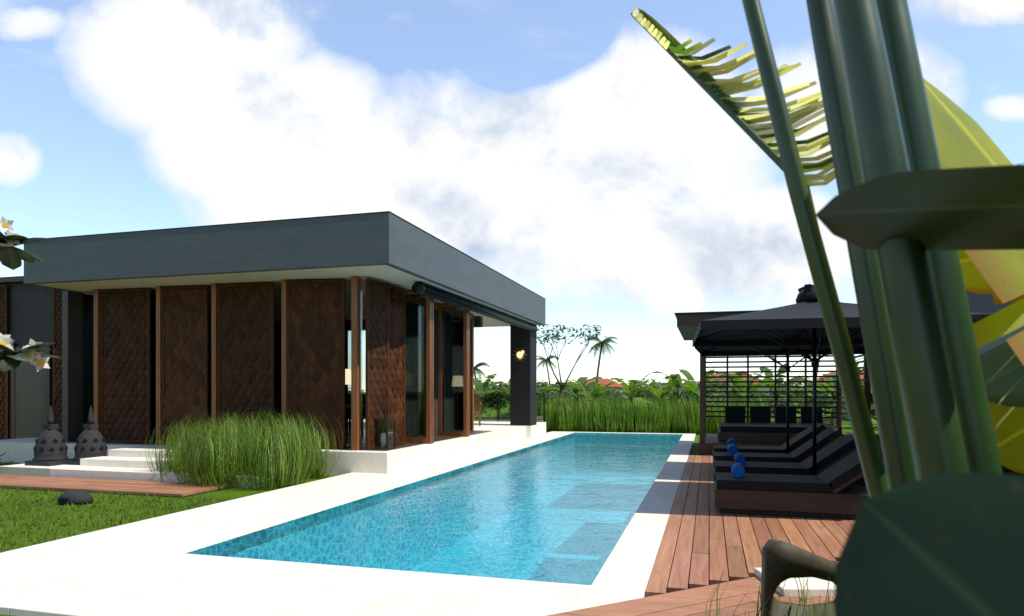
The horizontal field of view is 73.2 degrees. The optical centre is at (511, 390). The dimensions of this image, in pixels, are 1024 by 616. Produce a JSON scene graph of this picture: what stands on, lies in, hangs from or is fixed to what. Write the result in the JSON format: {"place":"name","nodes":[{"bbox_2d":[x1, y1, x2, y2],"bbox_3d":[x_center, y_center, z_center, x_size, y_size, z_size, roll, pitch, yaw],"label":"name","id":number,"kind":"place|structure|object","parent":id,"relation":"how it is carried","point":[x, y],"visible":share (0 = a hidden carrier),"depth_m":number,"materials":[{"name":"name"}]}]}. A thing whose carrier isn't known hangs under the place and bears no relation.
{"place":"outdoors","nodes":[
{"label":"outdoors","id":0,"kind":"place"},
{"bbox_2d":[0,276,80,439],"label":"annex building","id":1,"kind":"structure","parent":0,"point":[30,395],"depth_m":16.49,"materials":[{"name":"grey paint"}]},
{"bbox_2d":[0,419,545,487],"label":"patio platform","id":2,"kind":"structure","parent":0,"point":[123,461],"depth_m":12.40,"materials":[{"name":"white concrete"}]},
{"bbox_2d":[25,406,72,465],"bbox_3d":[-8.449,0.815,12.618,0.552,1.070,0.552,0,0,16],"label":"stone stupa","id":3,"kind":"object","parent":2,"relation":"on","point":[50,448],"visible":1,"depth_m":12.46,"materials":[{"name":"stone"}]},
{"bbox_2d":[66,406,106,464],"bbox_3d":[-7.790,0.815,12.741,0.552,1.070,0.552,0,0,16],"label":"stone stupa","id":4,"kind":"object","parent":2,"relation":"on","point":[90,441],"visible":0.88,"depth_m":12.58,"materials":[{"name":"stone"}]},
{"bbox_2d":[0,431,695,615],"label":"pool paving","id":5,"kind":"structure","parent":0,"point":[150,567],"depth_m":5.46,"materials":[{"name":"white concrete"}]},
{"bbox_2d":[188,432,681,584],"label":"swimming pool","id":6,"kind":"structure","parent":5,"relation":"in","point":[563,509],"depth_m":12.22,"materials":[{"name":"liquid"}]},
{"bbox_2d":[0,455,853,615],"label":"timber deck","id":7,"kind":"structure","parent":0,"point":[705,542],"depth_m":6.61,"materials":[{"name":"wood"}]},
{"bbox_2d":[713,423,826,457],"bbox_3d":[4.750,1.020,12.682,2.020,0.860,0.820,0,0,16],"label":"sun lounger","id":8,"kind":"object","parent":7,"relation":"on","point":[801,438],"visible":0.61,"depth_m":12.42,"materials":[{"name":"black fabric"}]},
{"bbox_2d":[713,427,843,475],"bbox_3d":[4.322,1.020,11.192,2.020,0.860,0.820,0,0,16],"label":"sun lounger","id":9,"kind":"object","parent":7,"relation":"on","point":[804,451],"visible":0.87,"depth_m":10.94,"materials":[{"name":"black fabric"}]},
{"bbox_2d":[694,344,864,452],"bbox_3d":[4.764,0.032,11.898,3.065,2.836,3.065,0,0,16],"label":"umbrella","id":10,"kind":"object","parent":7,"relation":"on","point":[769,352],"visible":0.2,"depth_m":13.08,"materials":[{"name":"fabric"}]},
{"bbox_2d":[714,432,865,485],"bbox_3d":[3.895,1.020,9.702,2.020,0.860,0.820,0,0,16],"label":"sun lounger","id":11,"kind":"object","parent":7,"relation":"on","point":[837,450],"visible":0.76,"depth_m":9.43,"materials":[{"name":"black fabric"}]},
{"bbox_2d":[754,539,835,615],"bbox_3d":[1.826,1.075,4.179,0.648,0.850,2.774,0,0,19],"label":"armchair","id":12,"kind":"object","parent":7,"relation":"on","point":[783,562],"visible":0.68,"depth_m":2.97,"materials":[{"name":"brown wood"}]},
{"bbox_2d":[714,441,884,519],"bbox_3d":[3.468,1.020,8.212,2.020,0.860,0.820,0,0,16],"label":"sun lounger","id":13,"kind":"object","parent":7,"relation":"on","point":[830,492],"visible":0.87,"depth_m":7.93,"materials":[{"name":"brown wood"}]},
{"bbox_2d":[692,284,991,474],"bbox_3d":[3.896,0.032,8.870,2.964,2.836,2.964,0,0,13],"label":"umbrella","id":14,"kind":"object","parent":7,"relation":"on","point":[800,322],"visible":0.68,"depth_m":8.76,"materials":[{"name":"fabric"}]},
{"bbox_2d":[854,476,864,485],"bbox_3d":[4.240,1.260,8.802,0.420,0.380,0.420,0,0,16],"label":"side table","id":15,"kind":"object","parent":7,"relation":"on","point":[861,480],"visible":0.06,"depth_m":8.56,"materials":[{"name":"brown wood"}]},
{"bbox_2d":[856,357,879,440],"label":"tropical shrub","id":16,"kind":"object","parent":7,"relation":"on","point":[870,397],"visible":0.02,"depth_m":13.94,"materials":[{"name":"green plant"}]},
{"bbox_2d":[869,409,878,433],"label":"tropical shrub","id":17,"kind":"object","parent":7,"relation":"on","point":[872,412],"visible":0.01,"depth_m":12.41,"materials":[{"name":"green plant"}]},
{"bbox_2d":[966,291,1023,474],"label":"boundary wall","id":18,"kind":"structure","parent":7,"relation":"on","point":[981,303],"depth_m":10.72,"materials":[{"name":"concrete"}]},
{"bbox_2d":[1002,468,1023,475],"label":"tropical shrub","id":19,"kind":"object","parent":7,"relation":"on","point":[1007,471],"visible":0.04,"depth_m":7.18,"materials":[{"name":"green plant"}]},
{"bbox_3d":[3.811,1.450,6.033,4.200,0.060,18.500,0,0,16],"label":"planting bed","id":20,"kind":"object","parent":7,"relation":"on","visible":0},
{"bbox_2d":[702,559,834,615],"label":"bed grass tufts","id":21,"kind":"object","parent":20,"relation":"on","point":[806,610],"visible":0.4,"depth_m":3.00,"materials":[{"name":"plant"}]},
{"bbox_2d":[631,0,1023,496],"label":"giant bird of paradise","id":22,"kind":"object","parent":20,"relation":"on","point":[921,213],"visible":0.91,"depth_m":1.45,"materials":[{"name":"green plant"}]},
{"bbox_2d":[0,392,878,615],"bbox_3d":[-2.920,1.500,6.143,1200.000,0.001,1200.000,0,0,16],"label":"ground","id":23,"kind":"structure","parent":0,"point":[232,493],"depth_m":8.92,"materials":[{"name":"green plant"}]},
{"bbox_2d":[0,216,61,371],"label":"frangipani flowers","id":24,"kind":"object","parent":23,"relation":"on","point":[11,256],"visible":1,"depth_m":3.36,"materials":[{"name":"green plant"}]},
{"bbox_2d":[57,490,93,504],"bbox_3d":[-5.803,1.410,9.149,0.494,0.180,0.351,0,0,16],"label":"rock","id":25,"kind":"object","parent":23,"relation":"on","point":[77,497],"visible":0.98,"depth_m":9.04,"materials":[{"name":"stone"}]},
{"bbox_2d":[0,487,231,552],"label":"lawn","id":26,"kind":"structure","parent":23,"relation":"on","point":[79,517],"depth_m":8.46,"materials":[{"name":"green plant"}]},
{"bbox_2d":[145,407,343,490],"bbox_3d":[-4.482,0.871,11.395,3.182,1.258,2.631,0,0,16],"label":"fountain grass clump","id":27,"kind":"object","parent":23,"relation":"on","point":[278,457],"visible":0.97,"depth_m":10.77,"materials":[{"name":"green plant"}]},
{"bbox_2d":[62,276,536,450],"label":"villa walls","id":28,"kind":"structure","parent":23,"relation":"on","point":[138,365],"depth_m":13.53,"materials":[{"name":"brown wood"}]},
{"bbox_2d":[24,211,545,326],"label":"roof","id":29,"kind":"structure","parent":28,"relation":"on","point":[391,248],"depth_m":12.47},
{"bbox_2d":[391,282,537,331],"bbox_3d":[-0.741,-1.875,17.440,0.669,0.390,9.120,0,0,16],"label":"roller blind","id":30,"kind":"object","parent":29,"relation":"attached to","point":[419,288],"visible":0.98,"depth_m":15.30,"materials":[{"name":"fabric"}]},
{"bbox_2d":[209,369,364,445],"bbox_3d":[-5.377,0.280,15.950,5.770,1.600,4.031,0,0,16],"label":"interior furniture","id":31,"kind":"object","parent":28,"relation":"on","point":[347,399],"visible":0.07,"depth_m":16.28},
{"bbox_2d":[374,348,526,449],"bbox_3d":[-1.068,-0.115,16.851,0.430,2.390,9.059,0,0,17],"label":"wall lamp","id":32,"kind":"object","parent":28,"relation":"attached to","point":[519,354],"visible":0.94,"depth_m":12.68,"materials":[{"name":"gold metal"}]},
{"bbox_2d":[460,395,480,425],"bbox_3d":[-1.285,0.600,21.278,0.620,0.960,0.600,0,0,-4],"label":"terrace chair","id":33,"kind":"object","parent":28,"relation":"on","point":[475,403],"visible":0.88,"depth_m":21.00,"materials":[{"name":"brown wood"}]},
{"bbox_2d":[497,392,544,421],"bbox_3d":[-1.325,0.570,24.312,5.090,1.020,0.050,0,0,16],"label":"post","id":34,"kind":"object","parent":28,"relation":"on","point":[498,406],"visible":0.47,"depth_m":23.82,"materials":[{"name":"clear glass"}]},
{"bbox_2d":[459,362,492,390],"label":"palm","id":35,"kind":"object","parent":23,"relation":"on","point":[479,365],"visible":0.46,"depth_m":44.76,"materials":[{"name":"green plant"}]},
{"bbox_2d":[459,386,508,415],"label":"bush","id":36,"kind":"object","parent":23,"relation":"on","point":[492,388],"visible":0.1,"depth_m":35.94,"materials":[{"name":"green plant"}]},
{"bbox_2d":[459,392,509,420],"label":"bush","id":37,"kind":"object","parent":23,"relation":"on","point":[488,404],"visible":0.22,"depth_m":34.95,"materials":[{"name":"green plant"}]},
{"bbox_2d":[483,383,509,417],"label":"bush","id":38,"kind":"object","parent":23,"relation":"on","point":[500,404],"visible":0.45,"depth_m":35.88,"materials":[{"name":"green plant"}]},
{"bbox_2d":[459,381,549,403],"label":"shrub","id":39,"kind":"object","parent":23,"relation":"on","point":[538,392],"visible":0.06,"depth_m":82.54,"materials":[{"name":"green plant"}]},
{"bbox_2d":[495,380,552,392],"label":"shrub","id":40,"kind":"object","parent":23,"relation":"on","point":[539,385],"visible":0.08,"depth_m":154.53,"materials":[{"name":"green plant"}]},
{"bbox_2d":[537,355,560,392],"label":"coconut palm","id":41,"kind":"object","parent":23,"relation":"on","point":[544,360],"visible":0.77,"depth_m":101.36,"materials":[{"name":"green plant"}]},
{"bbox_2d":[482,380,626,410],"bbox_3d":[1.757,0.930,37.405,9.103,3.054,7.496,0,0,3],"label":"bush","id":42,"kind":"object","parent":23,"relation":"on","point":[556,383],"visible":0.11,"depth_m":35.77,"materials":[{"name":"green plant"}]},
{"bbox_2d":[490,390,622,421],"bbox_3d":[2.283,1.144,31.523,6.069,2.424,4.998,0,0,16],"label":"shrub","id":43,"kind":"object","parent":23,"relation":"on","point":[540,397],"visible":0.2,"depth_m":32.41,"materials":[{"name":"green plant"}]},
{"bbox_2d":[537,322,605,400],"bbox_3d":[2.238,-0.653,27.570,3.349,4.315,3.282,0,0,16],"label":"sparse tree","id":44,"kind":"object","parent":23,"relation":"on","point":[557,335],"visible":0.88,"depth_m":27.61,"materials":[{"name":"green plant"}]},
{"bbox_2d":[537,382,610,396],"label":"shrub","id":45,"kind":"object","parent":23,"relation":"on","point":[553,390],"visible":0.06,"depth_m":112.64,"materials":[{"name":"green plant"}]},
{"bbox_2d":[572,387,619,403],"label":"shrub","id":46,"kind":"object","parent":23,"relation":"on","point":[606,395],"visible":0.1,"depth_m":49.41,"materials":[{"name":"green plant"}]},
{"bbox_2d":[566,389,633,400],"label":"shrub","id":47,"kind":"object","parent":23,"relation":"on","point":[614,392],"visible":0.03,"depth_m":95.85,"materials":[{"name":"green plant"}]},
{"bbox_2d":[583,337,620,380],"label":"palm","id":48,"kind":"object","parent":23,"relation":"on","point":[604,342],"visible":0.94,"depth_m":65.94,"materials":[{"name":"green plant"}]},
{"bbox_2d":[588,396,656,410],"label":"bush","id":49,"kind":"object","parent":23,"relation":"on","point":[609,399],"visible":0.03,"depth_m":29.82,"materials":[{"name":"green plant"}]},
{"bbox_2d":[551,378,712,408],"bbox_3d":[5.906,0.930,34.373,9.103,3.054,7.496,0,0,21],"label":"bush","id":50,"kind":"object","parent":23,"relation":"on","point":[688,393],"visible":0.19,"depth_m":32.28,"materials":[{"name":"green plant"}]},
{"bbox_2d":[537,392,772,434],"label":"tall grass","id":51,"kind":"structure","parent":23,"relation":"on","point":[572,417],"depth_m":24.07,"materials":[{"name":"green plant"}]},
{"bbox_2d":[459,363,863,425],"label":"shrubs","id":52,"kind":"object","parent":23,"relation":"on","point":[578,387],"visible":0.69,"depth_m":26.79,"materials":[{"name":"green plant"}]},
{"bbox_2d":[637,379,781,415],"bbox_3d":[10.016,0.930,35.369,7.496,3.054,9.103,0,0,6],"label":"bush","id":53,"kind":"object","parent":23,"relation":"on","point":[648,396],"visible":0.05,"depth_m":33.47,"materials":[{"name":"green plant"}]},
{"bbox_2d":[697,379,725,400],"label":"shrub","id":54,"kind":"object","parent":23,"relation":"on","point":[715,384],"visible":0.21,"depth_m":42.82,"materials":[{"name":"green plant"}]},
{"bbox_2d":[645,380,793,405],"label":"shrub","id":55,"kind":"object","parent":23,"relation":"on","point":[729,394],"visible":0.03,"depth_m":70.97,"materials":[{"name":"green plant"}]},
{"bbox_2d":[573,372,871,397],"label":"distant houses","id":56,"kind":"structure","parent":23,"relation":"on","point":[607,381],"depth_m":119.34,"materials":[{"name":"brown tile"}]},
{"bbox_2d":[713,373,756,404],"bbox_3d":[9.988,1.282,31.125,1.749,4.339,1.766,0,0,-37],"label":"palm","id":57,"kind":"object","parent":23,"relation":"on","point":[739,374],"visible":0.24,"depth_m":31.07,"materials":[{"name":"green plant"}]},
{"bbox_2d":[708,393,835,423],"bbox_3d":[9.781,1.234,29.470,7.283,2.443,5.997,0,0,43],"label":"bush","id":58,"kind":"object","parent":23,"relation":"on","point":[782,404],"visible":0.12,"depth_m":27.67,"materials":[{"name":"green plant"}]},
{"bbox_2d":[674,310,870,456],"bbox_3d":[6.451,-0.120,16.875,4.600,3.220,4.600,0,0,16],"label":"pergola","id":59,"kind":"object","parent":23,"relation":"on","point":[760,428],"visible":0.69,"depth_m":17.76,"materials":[{"name":"brown wood"}]},
{"bbox_2d":[723,377,873,420],"bbox_3d":[15.395,0.829,33.949,7.996,3.258,9.710,0,0,-27],"label":"bush","id":60,"kind":"object","parent":23,"relation":"on","point":[802,394],"visible":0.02,"depth_m":35.12,"materials":[{"name":"green plant"}]},
{"bbox_2d":[755,388,845,406],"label":"tree","id":61,"kind":"object","parent":23,"relation":"on","point":[796,399],"visible":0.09,"depth_m":65.18,"materials":[{"name":"green plant"}]},
{"bbox_2d":[790,375,830,405],"bbox_3d":[14.251,0.957,32.738,2.822,3.401,2.028,0,0,-34],"label":"tree","id":62,"kind":"object","parent":23,"relation":"on","point":[797,384],"visible":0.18,"depth_m":32.61,"materials":[{"name":"green plant"}]},
{"bbox_2d":[769,393,875,424],"bbox_3d":[13.467,1.234,26.936,7.282,2.443,5.997,0,0,5],"label":"bush","id":63,"kind":"object","parent":23,"relation":"on","point":[803,399],"visible":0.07,"depth_m":28.20,"materials":[{"name":"green plant"}]},
{"bbox_2d":[810,398,875,434],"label":"bush","id":64,"kind":"object","parent":23,"relation":"on","point":[834,410],"visible":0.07,"depth_m":18.82,"materials":[{"name":"green plant"}]},
{"bbox_2d":[0,0,1023,391],"label":"sky","id":65,"kind":"structure","parent":0,"point":[557,146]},
{"bbox_2d":[834,472,1023,615],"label":"leaf","id":66,"kind":"object","parent":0,"point":[949,544],"visible":1,"depth_m":0.60,"materials":[{"name":"green plant"}]}
]}

